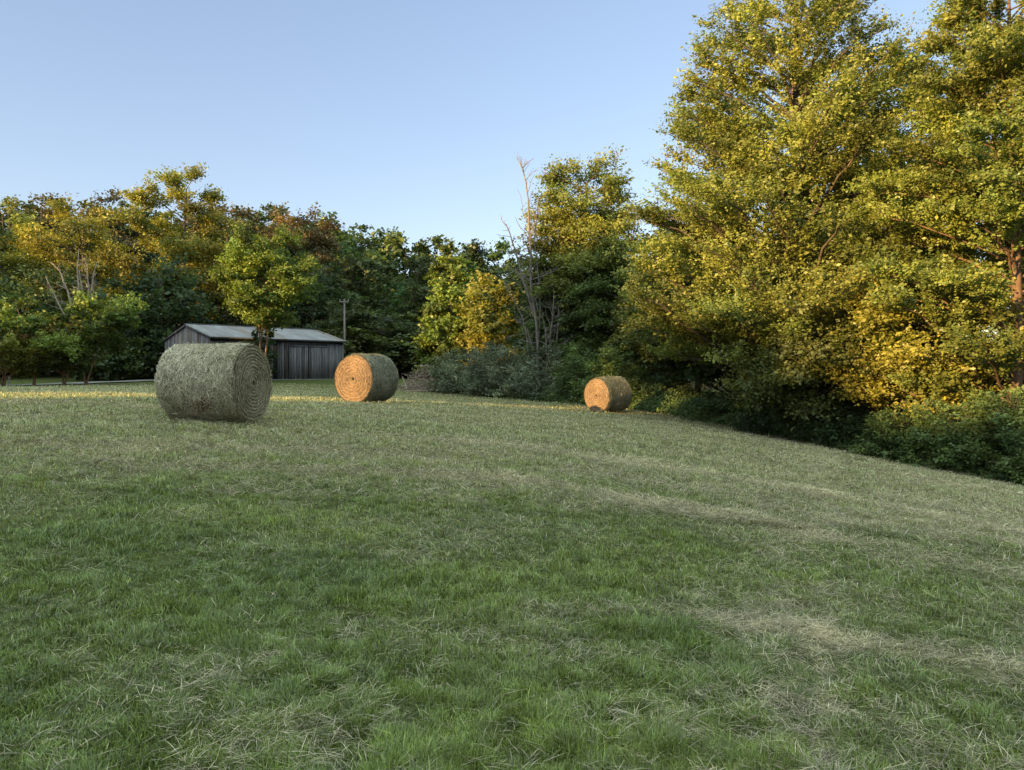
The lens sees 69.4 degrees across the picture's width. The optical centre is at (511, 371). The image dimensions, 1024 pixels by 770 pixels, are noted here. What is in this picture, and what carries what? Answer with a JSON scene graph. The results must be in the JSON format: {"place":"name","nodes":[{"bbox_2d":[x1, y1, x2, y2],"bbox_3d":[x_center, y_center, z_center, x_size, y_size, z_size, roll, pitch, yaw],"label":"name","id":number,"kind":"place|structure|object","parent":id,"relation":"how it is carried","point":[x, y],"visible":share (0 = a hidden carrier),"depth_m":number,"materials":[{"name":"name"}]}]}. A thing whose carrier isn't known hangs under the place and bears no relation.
{"place":"outdoors","nodes":[
{"label":"outdoors","id":0,"kind":"place"},
{"bbox_2d":[0,379,153,385],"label":"gravel path","id":1,"kind":"structure","parent":0,"point":[82,382],"depth_m":49.98,"materials":[{"name":"grey gravel"}]},
{"bbox_2d":[0,299,1023,769],"bbox_3d":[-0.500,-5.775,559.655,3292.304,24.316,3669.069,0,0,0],"label":"ground","id":2,"kind":"structure","parent":0,"point":[42,379],"depth_m":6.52,"materials":[{"name":"green plant"}]},
{"bbox_2d":[0,315,43,385],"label":"tree","id":3,"kind":"object","parent":2,"relation":"on","point":[9,345],"visible":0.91,"depth_m":42.87,"materials":[{"name":"green plant"}]},
{"bbox_2d":[0,264,47,375],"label":"broadleaf tree","id":4,"kind":"object","parent":2,"relation":"on","point":[2,280],"visible":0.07,"depth_m":64.24,"materials":[{"name":"green plant"}]},
{"bbox_2d":[0,195,55,292],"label":"forest tree","id":5,"kind":"object","parent":2,"relation":"on","point":[26,205],"visible":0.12,"depth_m":122.77,"materials":[{"name":"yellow plant"}]},
{"bbox_2d":[0,203,55,259],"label":"forest tree","id":6,"kind":"object","parent":2,"relation":"on","point":[11,233],"visible":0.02,"depth_m":124.31,"materials":[{"name":"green plant"}]},
{"bbox_2d":[0,196,63,311],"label":"broadleaf tree","id":7,"kind":"object","parent":2,"relation":"on","point":[21,221],"visible":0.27,"depth_m":83.23,"materials":[{"name":"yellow plant"}]},
{"bbox_2d":[0,192,85,332],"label":"broadleaf tree","id":8,"kind":"object","parent":2,"relation":"on","point":[41,211],"visible":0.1,"depth_m":90.48,"materials":[{"name":"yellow plant"}]},
{"bbox_2d":[0,263,104,374],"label":"broadleaf tree","id":9,"kind":"object","parent":2,"relation":"on","point":[41,295],"visible":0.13,"depth_m":64.66,"materials":[{"name":"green plant"}]},
{"bbox_2d":[0,289,110,385],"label":"tree","id":10,"kind":"object","parent":2,"relation":"on","point":[68,348],"visible":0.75,"depth_m":43.07,"materials":[{"name":"green plant"}]},
{"bbox_2d":[13,311,108,384],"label":"tree","id":11,"kind":"object","parent":2,"relation":"on","point":[63,367],"visible":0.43,"depth_m":44.06,"materials":[{"name":"green plant"}]},
{"bbox_2d":[46,250,88,376],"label":"dead tree","id":12,"kind":"object","parent":2,"relation":"on","point":[65,286],"visible":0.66,"depth_m":60.78,"materials":[{"name":"grey wood"}]},
{"bbox_2d":[0,192,145,321],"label":"broadleaf tree","id":13,"kind":"object","parent":2,"relation":"on","point":[37,246],"visible":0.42,"depth_m":77.68,"materials":[{"name":"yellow plant"}]},
{"bbox_2d":[50,257,98,378],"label":"dead tree","id":14,"kind":"object","parent":2,"relation":"on","point":[93,283],"visible":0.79,"depth_m":61.88,"materials":[{"name":"grey wood"}]},
{"bbox_2d":[44,193,113,287],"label":"forest tree","id":15,"kind":"object","parent":2,"relation":"on","point":[84,205],"visible":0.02,"depth_m":120.91,"materials":[{"name":"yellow plant"}]},
{"bbox_2d":[36,289,150,384],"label":"tree","id":16,"kind":"object","parent":2,"relation":"on","point":[117,317],"visible":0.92,"depth_m":44.99,"materials":[{"name":"green plant"}]},
{"bbox_2d":[60,185,152,292],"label":"broadleaf tree","id":17,"kind":"object","parent":2,"relation":"on","point":[114,232],"visible":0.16,"depth_m":91.26,"materials":[{"name":"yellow plant"}]},
{"bbox_2d":[51,279,176,380],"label":"broadleaf tree","id":18,"kind":"object","parent":2,"relation":"on","point":[117,367],"visible":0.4,"depth_m":59.27,"materials":[{"name":"green plant"}]},
{"bbox_2d":[97,207,161,278],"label":"forest tree","id":19,"kind":"object","parent":2,"relation":"on","point":[122,223],"visible":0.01,"depth_m":121.30,"materials":[{"name":"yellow plant"}]},
{"bbox_2d":[101,188,165,275],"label":"broadleaf tree","id":20,"kind":"object","parent":2,"relation":"on","point":[126,230],"visible":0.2,"depth_m":93.39,"materials":[{"name":"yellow plant"}]},
{"bbox_2d":[118,207,183,294],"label":"forest tree","id":21,"kind":"object","parent":2,"relation":"on","point":[167,217],"visible":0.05,"depth_m":124.71,"materials":[{"name":"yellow plant"}]},
{"bbox_2d":[92,250,220,375],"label":"broadleaf tree","id":22,"kind":"object","parent":2,"relation":"on","point":[178,303],"visible":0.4,"depth_m":61.81,"materials":[{"name":"green plant"}]},
{"bbox_2d":[80,162,248,327],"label":"broadleaf tree","id":23,"kind":"object","parent":2,"relation":"on","point":[208,243],"visible":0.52,"depth_m":67.97,"materials":[{"name":"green plant"}]},
{"bbox_2d":[158,212,197,285],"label":"forest tree","id":24,"kind":"object","parent":2,"relation":"on","point":[177,220],"visible":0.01,"depth_m":123.45,"materials":[{"name":"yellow plant"}]},
{"bbox_2d":[154,341,272,422],"bbox_3d":[-5.681,0.209,14.196,1.660,1.600,1.612,0,0,10],"label":"hay bale","id":25,"kind":"object","parent":2,"relation":"on","point":[230,382],"visible":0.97,"depth_m":13.61,"materials":[{"name":"plant"}]},
{"bbox_2d":[178,199,263,325],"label":"broadleaf tree","id":26,"kind":"object","parent":2,"relation":"on","point":[235,211],"visible":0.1,"depth_m":85.92,"materials":[{"name":"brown plant"}]},
{"bbox_2d":[198,264,275,325],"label":"broadleaf tree","id":27,"kind":"object","parent":2,"relation":"on","point":[235,321],"visible":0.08,"depth_m":70.32,"materials":[{"name":"green plant"}]},
{"bbox_2d":[222,208,273,239],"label":"forest tree","id":28,"kind":"object","parent":2,"relation":"on","point":[262,218],"visible":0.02,"depth_m":122.83,"materials":[{"name":"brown plant"}]},
{"bbox_2d":[162,323,346,379],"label":"barn","id":29,"kind":"structure","parent":2,"relation":"on","point":[308,354],"depth_m":57.86,"materials":[{"name":"wood"}]},
{"bbox_2d":[289,345,307,378],"bbox_3d":[-16.687,-0.764,57.827,1.632,2.678,0.069,0,0,-45],"label":"door","id":30,"kind":"structure","parent":29,"relation":"in","point":[296,352],"depth_m":57.79,"materials":[{"name":"grey wood"}]},
{"bbox_2d":[309,345,326,378],"bbox_3d":[-15.457,-0.767,59.058,1.655,2.674,0.069,0,0,-45],"label":"door","id":31,"kind":"structure","parent":29,"relation":"in","point":[317,354],"depth_m":58.99,"materials":[{"name":"grey wood"}]},
{"bbox_2d":[240,320,280,378],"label":"shrub","id":32,"kind":"object","parent":2,"relation":"on","point":[270,342],"visible":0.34,"depth_m":52.18,"materials":[{"name":"green plant"}]},
{"bbox_2d":[225,202,297,256],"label":"broadleaf tree","id":33,"kind":"object","parent":2,"relation":"on","point":[272,212],"visible":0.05,"depth_m":86.78,"materials":[{"name":"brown plant"}]},
{"bbox_2d":[206,218,327,356],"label":"broadleaf tree","id":34,"kind":"object","parent":2,"relation":"on","point":[259,262],"visible":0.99,"depth_m":49.90,"materials":[{"name":"green plant"}]},
{"bbox_2d":[256,201,292,237],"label":"forest tree","id":35,"kind":"object","parent":2,"relation":"on","point":[270,206],"visible":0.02,"depth_m":125.01,"materials":[{"name":"green plant"}]},
{"bbox_2d":[225,219,326,325],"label":"forest tree","id":36,"kind":"object","parent":2,"relation":"on","point":[308,227],"visible":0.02,"depth_m":86.88,"materials":[{"name":"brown plant"}]},
{"bbox_2d":[233,236,345,327],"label":"forest tree","id":37,"kind":"object","parent":2,"relation":"on","point":[292,251],"visible":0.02,"depth_m":78.69,"materials":[{"name":"green plant"}]},
{"bbox_2d":[254,202,353,326],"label":"broadleaf tree","id":38,"kind":"object","parent":2,"relation":"on","point":[322,246],"visible":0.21,"depth_m":78.43,"materials":[{"name":"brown plant"}]},
{"bbox_2d":[269,208,338,239],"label":"forest tree","id":39,"kind":"object","parent":2,"relation":"on","point":[313,226],"visible":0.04,"depth_m":96.65,"materials":[{"name":"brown plant"}]},
{"bbox_2d":[272,255,358,337],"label":"broadleaf tree","id":40,"kind":"object","parent":2,"relation":"on","point":[312,314],"visible":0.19,"depth_m":70.70,"materials":[{"name":"green plant"}]},
{"bbox_2d":[291,211,347,255],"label":"forest tree","id":41,"kind":"object","parent":2,"relation":"on","point":[330,215],"visible":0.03,"depth_m":97.85,"materials":[{"name":"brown plant"}]},
{"bbox_2d":[297,237,363,276],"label":"forest tree","id":42,"kind":"object","parent":2,"relation":"on","point":[344,257],"visible":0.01,"depth_m":87.86,"materials":[{"name":"green plant"}]},
{"bbox_2d":[288,271,374,331],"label":"forest tree","id":43,"kind":"object","parent":2,"relation":"on","point":[341,287],"visible":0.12,"depth_m":73.22,"materials":[{"name":"green plant"}]},
{"bbox_2d":[320,258,361,318],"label":"forest tree","id":44,"kind":"object","parent":2,"relation":"on","point":[334,264],"visible":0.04,"depth_m":80.40,"materials":[{"name":"green plant"}]},
{"bbox_2d":[309,300,382,357],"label":"forest tree","id":45,"kind":"object","parent":2,"relation":"on","point":[336,314],"visible":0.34,"depth_m":64.34,"materials":[{"name":"green plant"}]},
{"bbox_2d":[325,228,369,251],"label":"forest tree","id":46,"kind":"object","parent":2,"relation":"on","point":[353,232],"visible":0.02,"depth_m":96.98,"materials":[{"name":"green plant"}]},
{"bbox_2d":[333,238,377,308],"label":"forest tree","id":47,"kind":"object","parent":2,"relation":"on","point":[346,245],"visible":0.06,"depth_m":90.71,"materials":[{"name":"green plant"}]},
{"bbox_2d":[334,353,398,401],"bbox_3d":[-4.667,0.201,23.802,1.619,1.642,1.538,0,0,25],"label":"hay bale","id":48,"kind":"object","parent":2,"relation":"on","point":[361,377],"visible":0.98,"depth_m":23.22,"materials":[{"name":"plant"}]},
{"bbox_2d":[329,223,407,281],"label":"forest tree","id":49,"kind":"object","parent":2,"relation":"on","point":[367,240],"visible":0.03,"depth_m":96.06,"materials":[{"name":"green plant"}]},
{"bbox_2d":[316,242,422,320],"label":"forest tree","id":50,"kind":"object","parent":2,"relation":"on","point":[370,264],"visible":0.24,"depth_m":80.64,"materials":[{"name":"green plant"}]},
{"bbox_2d":[334,294,408,358],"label":"forest tree","id":51,"kind":"object","parent":2,"relation":"on","point":[378,303],"visible":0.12,"depth_m":71.73,"materials":[{"name":"green plant"}]},
{"bbox_2d":[322,310,423,373],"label":"forest tree","id":52,"kind":"object","parent":2,"relation":"on","point":[380,342],"visible":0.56,"depth_m":64.82,"materials":[{"name":"green plant"}]},
{"bbox_2d":[350,246,402,309],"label":"forest tree","id":53,"kind":"object","parent":2,"relation":"on","point":[370,253],"visible":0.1,"depth_m":88.45,"materials":[{"name":"green plant"}]},
{"bbox_2d":[370,226,413,309],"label":"forest tree","id":54,"kind":"object","parent":2,"relation":"on","point":[381,236],"visible":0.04,"depth_m":96.25,"materials":[{"name":"green plant"}]},
{"bbox_2d":[370,303,418,356],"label":"forest tree","id":55,"kind":"object","parent":2,"relation":"on","point":[387,312],"visible":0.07,"depth_m":73.18,"materials":[{"name":"green plant"}]},
{"bbox_2d":[383,280,420,330],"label":"forest tree","id":56,"kind":"object","parent":2,"relation":"on","point":[395,302],"visible":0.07,"depth_m":78.40,"materials":[{"name":"green plant"}]},
{"bbox_2d":[370,227,435,290],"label":"forest tree","id":57,"kind":"object","parent":2,"relation":"on","point":[395,238],"visible":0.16,"depth_m":94.08,"materials":[{"name":"green plant"}]},
{"bbox_2d":[378,320,428,376],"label":"forest tree","id":58,"kind":"object","parent":2,"relation":"on","point":[402,328],"visible":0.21,"depth_m":65.57,"materials":[{"name":"green plant"}]},
{"bbox_2d":[372,255,439,304],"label":"forest tree","id":59,"kind":"object","parent":2,"relation":"on","point":[412,261],"visible":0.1,"depth_m":88.28,"materials":[{"name":"green plant"}]},
{"bbox_2d":[389,329,446,377],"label":"forest tree","id":60,"kind":"object","parent":2,"relation":"on","point":[413,362],"visible":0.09,"depth_m":64.36,"materials":[{"name":"green plant"}]},
{"bbox_2d":[397,365,441,390],"bbox_3d":[-4.870,0.146,44.517,5.288,1.981,4.290,0,0,-25],"label":"brush pile","id":61,"kind":"object","parent":2,"relation":"on","point":[414,385],"visible":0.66,"depth_m":44.10,"materials":[{"name":"grey plant"}]},
{"bbox_2d":[401,279,452,368],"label":"forest tree","id":62,"kind":"object","parent":2,"relation":"on","point":[420,289],"visible":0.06,"depth_m":76.41,"materials":[{"name":"green plant"}]},
{"bbox_2d":[400,291,454,332],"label":"forest tree","id":63,"kind":"object","parent":2,"relation":"on","point":[412,316],"visible":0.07,"depth_m":73.54,"materials":[{"name":"green plant"}]},
{"bbox_2d":[403,234,452,285],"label":"forest tree","id":64,"kind":"object","parent":2,"relation":"on","point":[436,239],"visible":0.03,"depth_m":97.21,"materials":[{"name":"green plant"}]},
{"bbox_2d":[408,237,477,380],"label":"young tree","id":65,"kind":"object","parent":2,"relation":"on","point":[438,317],"visible":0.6,"depth_m":48.55,"materials":[{"name":"green plant"}]},
{"bbox_2d":[403,251,482,312],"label":"forest tree","id":66,"kind":"object","parent":2,"relation":"on","point":[425,269],"visible":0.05,"depth_m":87.06,"materials":[{"name":"green plant"}]},
{"bbox_2d":[425,345,495,394],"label":"shrub","id":67,"kind":"object","parent":2,"relation":"on","point":[446,376],"visible":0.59,"depth_m":41.85,"materials":[{"name":"green plant"}]},
{"bbox_2d":[434,237,494,286],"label":"forest tree","id":68,"kind":"object","parent":2,"relation":"on","point":[478,256],"visible":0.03,"depth_m":96.06,"materials":[{"name":"green plant"}]},
{"bbox_2d":[442,255,496,300],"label":"forest tree","id":69,"kind":"object","parent":2,"relation":"on","point":[468,265],"visible":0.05,"depth_m":87.49,"materials":[{"name":"green plant"}]},
{"bbox_2d":[455,238,503,285],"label":"forest tree","id":70,"kind":"object","parent":2,"relation":"on","point":[480,263],"visible":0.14,"depth_m":95.26,"materials":[{"name":"green plant"}]},
{"bbox_2d":[448,269,530,374],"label":"young tree","id":71,"kind":"object","parent":2,"relation":"on","point":[483,324],"visible":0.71,"depth_m":45.92,"materials":[{"name":"yellow plant"}]},
{"bbox_2d":[454,340,524,398],"bbox_3d":[-0.929,-0.149,40.936,4.823,3.286,4.100,0,0,0],"label":"shrub","id":72,"kind":"object","parent":2,"relation":"on","point":[478,385],"visible":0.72,"depth_m":40.32,"materials":[{"name":"green plant"}]},
{"bbox_2d":[483,264,523,300],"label":"forest tree","id":73,"kind":"object","parent":2,"relation":"on","point":[496,271],"visible":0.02,"depth_m":89.23,"materials":[{"name":"green plant"}]},
{"bbox_2d":[482,236,525,289],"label":"forest tree","id":74,"kind":"object","parent":2,"relation":"on","point":[503,246],"visible":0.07,"depth_m":95.96,"materials":[{"name":"green plant"}]},
{"bbox_2d":[493,267,534,306],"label":"forest tree","id":75,"kind":"object","parent":2,"relation":"on","point":[514,278],"visible":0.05,"depth_m":85.24,"materials":[{"name":"green plant"}]},
{"bbox_2d":[489,151,574,398],"bbox_3d":[1.486,-5.420,41.350,4.644,14.251,4.246,0,0,-31],"label":"dead tree","id":76,"kind":"object","parent":2,"relation":"on","point":[533,309],"visible":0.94,"depth_m":41.28,"materials":[{"name":"grey wood"}]},
{"bbox_2d":[499,340,566,400],"bbox_3d":[1.370,-0.152,39.749,4.328,3.517,4.312,0,0,38],"label":"shrub","id":77,"kind":"object","parent":2,"relation":"on","point":[525,378],"visible":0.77,"depth_m":39.22,"materials":[{"name":"green plant"}]},
{"bbox_2d":[499,222,592,378],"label":"broadleaf tree","id":78,"kind":"object","parent":2,"relation":"on","point":[565,336],"visible":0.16,"depth_m":43.36,"materials":[{"name":"green plant"}]},
{"bbox_2d":[545,342,602,403],"bbox_3d":[3.526,0.053,38.052,3.726,3.232,4.301,0,0,0],"label":"shrub","id":79,"kind":"object","parent":2,"relation":"on","point":[572,365],"visible":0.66,"depth_m":37.40,"materials":[{"name":"green plant"}]},
{"bbox_2d":[513,143,649,376],"bbox_3d":[4.179,-5.641,43.010,8.264,14.664,9.067,0,0,0],"label":"broadleaf tree","id":80,"kind":"object","parent":2,"relation":"on","point":[585,225],"visible":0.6,"depth_m":41.64,"materials":[{"name":"green plant"}]},
{"bbox_2d":[521,257,651,378],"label":"broadleaf tree","id":81,"kind":"object","parent":2,"relation":"on","point":[564,318],"visible":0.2,"depth_m":40.94,"materials":[{"name":"green plant"}]},
{"bbox_2d":[584,376,631,411],"bbox_3d":[4.045,0.932,31.195,1.478,1.559,1.628,-3,2,-39],"label":"hay bale","id":82,"kind":"object","parent":2,"relation":"on","point":[610,393],"visible":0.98,"depth_m":30.71,"materials":[{"name":"plant"}]},
{"bbox_2d":[576,342,652,403],"bbox_3d":[4.957,0.166,35.346,3.677,3.229,3.610,0,0,23],"label":"shrub","id":83,"kind":"object","parent":2,"relation":"on","point":[614,368],"visible":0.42,"depth_m":35.05,"materials":[{"name":"green plant"}]},
{"bbox_2d":[553,231,686,381],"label":"tree","id":84,"kind":"object","parent":2,"relation":"on","point":[596,312],"visible":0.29,"depth_m":39.33,"materials":[{"name":"green plant"}]},
{"bbox_2d":[632,363,698,409],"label":"shrub","id":85,"kind":"object","parent":2,"relation":"on","point":[661,381],"visible":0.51,"depth_m":34.34,"materials":[{"name":"green plant"}]},
{"bbox_2d":[601,203,762,394],"bbox_3d":[9.047,-3.074,36.536,9.074,10.182,10.991,0,0,0],"label":"tree","id":86,"kind":"object","parent":2,"relation":"on","point":[637,337],"visible":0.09,"depth_m":36.42,"materials":[{"name":"green plant"}]},
{"bbox_2d":[678,388,744,423],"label":"shrub","id":87,"kind":"object","parent":2,"relation":"on","point":[702,408],"visible":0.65,"depth_m":29.66,"materials":[{"name":"green plant"}]},
{"bbox_2d":[427,370,1023,483],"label":"undergrowth","id":88,"kind":"object","parent":2,"relation":"on","point":[653,405],"visible":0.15,"depth_m":31.82,"materials":[{"name":"green plant"}]},
{"bbox_2d":[632,169,826,399],"bbox_3d":[13.277,-4.477,42.240,13.257,13.718,12.135,0,0,0],"label":"broadleaf tree","id":89,"kind":"object","parent":2,"relation":"on","point":[666,231],"visible":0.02,"depth_m":41.63,"materials":[{"name":"green plant"}]},
{"bbox_2d":[723,397,810,437],"bbox_3d":[9.571,1.641,27.434,3.602,1.579,3.872,0,0,0],"label":"shrub","id":90,"kind":"object","parent":2,"relation":"on","point":[757,423],"visible":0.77,"depth_m":26.52,"materials":[{"name":"green plant"}]},
{"bbox_2d":[671,279,911,420],"bbox_3d":[13.399,-1.371,35.697,11.856,7.782,12.176,0,0,0],"label":"broadleaf tree","id":91,"kind":"object","parent":2,"relation":"on","point":[705,375],"visible":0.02,"depth_m":33.32,"materials":[{"name":"green plant"}]},
{"bbox_2d":[603,0,990,408],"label":"broadleaf tree","id":92,"kind":"object","parent":2,"relation":"on","point":[785,267],"visible":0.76,"depth_m":27.59,"materials":[{"name":"green plant"}]},
{"bbox_2d":[708,302,910,430],"bbox_3d":[10.521,-0.099,26.256,7.220,5.282,7.018,0,0,0],"label":"tree","id":93,"kind":"object","parent":2,"relation":"on","point":[792,362],"visible":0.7,"depth_m":24.85,"materials":[{"name":"green plant"}]},
{"bbox_2d":[785,399,874,450],"bbox_3d":[11.023,1.775,25.195,3.094,1.865,3.482,0,0,0],"label":"shrub","id":94,"kind":"object","parent":2,"relation":"on","point":[823,431],"visible":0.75,"depth_m":24.59,"materials":[{"name":"green plant"}]},
{"bbox_2d":[751,120,928,402],"bbox_3d":[19.170,-5.367,40.895,12.310,16.895,10.470,0,0,44],"label":"broadleaf tree","id":95,"kind":"object","parent":2,"relation":"on","point":[767,213],"depth_m":40.69,"materials":[{"name":"green plant"}]},
{"bbox_2d":[799,254,920,421],"bbox_3d":[13.184,-0.810,27.019,5.851,7.241,5.812,0,0,0],"label":"tree","id":96,"kind":"object","parent":2,"relation":"on","point":[829,329],"visible":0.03,"depth_m":26.04,"materials":[{"name":"green plant"}]},
{"bbox_2d":[848,402,945,463],"bbox_3d":[11.801,1.853,22.340,3.112,1.954,2.751,0,0,-33],"label":"shrub","id":97,"kind":"object","parent":2,"relation":"on","point":[883,443],"visible":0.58,"depth_m":21.90,"materials":[{"name":"green plant"}]},
{"bbox_2d":[814,261,1023,423],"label":"tree","id":98,"kind":"object","parent":2,"relation":"on","point":[884,319],"visible":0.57,"depth_m":22.54,"materials":[{"name":"yellow plant"}]},
{"bbox_2d":[839,0,1012,423],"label":"broadleaf tree","id":99,"kind":"object","parent":2,"relation":"on","point":[938,11],"visible":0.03,"depth_m":36.13,"materials":[{"name":"green plant"}]},
{"bbox_2d":[832,0,1023,433],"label":"broadleaf tree","id":100,"kind":"object","parent":2,"relation":"on","point":[992,182],"visible":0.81,"depth_m":21.92,"materials":[{"name":"green plant"}]},
{"bbox_2d":[866,95,1022,434],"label":"broadleaf tree","id":101,"kind":"object","parent":2,"relation":"on","point":[980,229],"visible":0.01,"depth_m":34.41,"materials":[{"name":"green plant"}]},
{"bbox_2d":[894,388,1010,475],"bbox_3d":[12.466,1.676,20.588,3.818,2.468,3.440,0,0,0],"label":"shrub","id":102,"kind":"object","parent":2,"relation":"on","point":[948,446],"visible":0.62,"depth_m":20.15,"materials":[{"name":"green plant"}]},
{"bbox_2d":[947,384,1023,484],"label":"shrub","id":103,"kind":"object","parent":2,"relation":"on","point":[1012,444],"visible":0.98,"depth_m":18.70,"materials":[{"name":"green plant"}]},
{"bbox_2d":[0,0,1023,338],"label":"sky","id":104,"kind":"structure","parent":0,"point":[414,116],"materials":[{"name":"blue"}]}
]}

